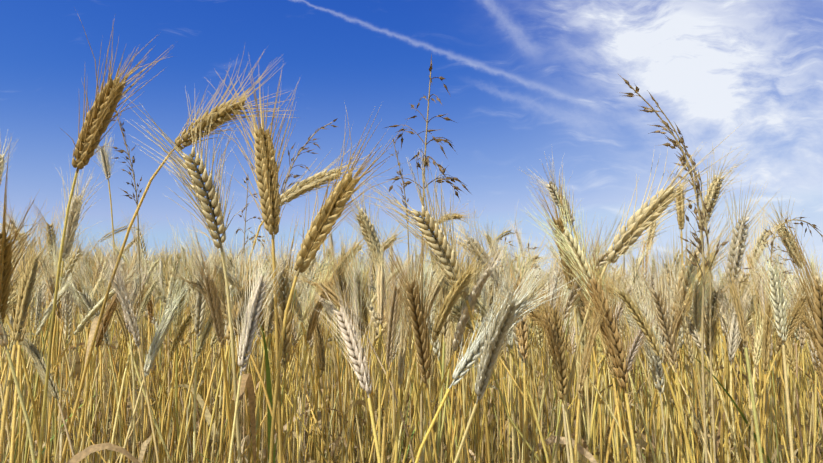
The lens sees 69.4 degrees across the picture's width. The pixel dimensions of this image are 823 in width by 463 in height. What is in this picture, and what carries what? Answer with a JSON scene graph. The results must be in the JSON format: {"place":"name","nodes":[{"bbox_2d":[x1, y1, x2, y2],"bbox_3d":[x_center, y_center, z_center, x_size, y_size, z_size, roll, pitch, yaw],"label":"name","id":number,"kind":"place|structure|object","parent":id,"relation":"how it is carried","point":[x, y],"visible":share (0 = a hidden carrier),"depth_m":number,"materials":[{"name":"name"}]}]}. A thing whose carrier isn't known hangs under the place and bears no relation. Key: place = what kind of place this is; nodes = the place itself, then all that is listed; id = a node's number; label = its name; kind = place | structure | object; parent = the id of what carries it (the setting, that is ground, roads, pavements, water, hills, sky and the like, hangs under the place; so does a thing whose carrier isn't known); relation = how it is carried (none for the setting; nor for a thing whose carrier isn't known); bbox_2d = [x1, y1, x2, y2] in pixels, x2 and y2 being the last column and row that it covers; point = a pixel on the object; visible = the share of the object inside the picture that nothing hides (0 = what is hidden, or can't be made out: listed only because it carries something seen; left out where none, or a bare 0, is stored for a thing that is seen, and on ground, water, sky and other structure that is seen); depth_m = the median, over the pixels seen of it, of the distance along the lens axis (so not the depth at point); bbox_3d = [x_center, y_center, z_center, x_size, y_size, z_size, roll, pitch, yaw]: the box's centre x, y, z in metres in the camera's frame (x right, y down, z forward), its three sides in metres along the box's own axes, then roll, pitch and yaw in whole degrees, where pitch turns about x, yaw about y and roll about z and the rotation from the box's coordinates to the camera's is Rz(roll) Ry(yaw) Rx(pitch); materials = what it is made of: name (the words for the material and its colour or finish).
{"place":"outdoors","nodes":[
{"label":"outdoors","id":0,"kind":"place"},
{"bbox_2d":[1,321,820,462],"bbox_3d":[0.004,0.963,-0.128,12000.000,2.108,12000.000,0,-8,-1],"label":"field ground","id":1,"kind":"structure","parent":0,"point":[240,406],"depth_m":3.90,"materials":[{"name":"soil"}]},
{"bbox_2d":[0,7,822,462],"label":"wheat","id":2,"kind":"object","parent":1,"relation":"on","point":[230,315],"visible":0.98,"depth_m":0.65,"materials":[{"name":"plant"}]},
{"bbox_2d":[0,190,822,462],"bbox_3d":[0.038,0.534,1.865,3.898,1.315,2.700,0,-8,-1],"label":"wheat","id":3,"kind":"object","parent":1,"relation":"on","point":[66,309],"visible":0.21,"depth_m":1.25,"materials":[{"name":"plant"}]},
{"bbox_2d":[0,281,822,462],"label":"wheat stalks","id":4,"kind":"object","parent":1,"relation":"on","point":[247,380],"visible":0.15,"depth_m":1.34,"materials":[{"name":"yellow plant"}]},
{"bbox_2d":[10,54,822,462],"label":"wild grass panicles","id":5,"kind":"object","parent":1,"relation":"on","point":[696,212],"visible":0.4,"depth_m":0.67,"materials":[{"name":"brown plant"}]},
{"bbox_2d":[0,0,822,282],"label":"sky","id":6,"kind":"structure","parent":0,"point":[525,80],"materials":[{"name":"blue"}]}
]}

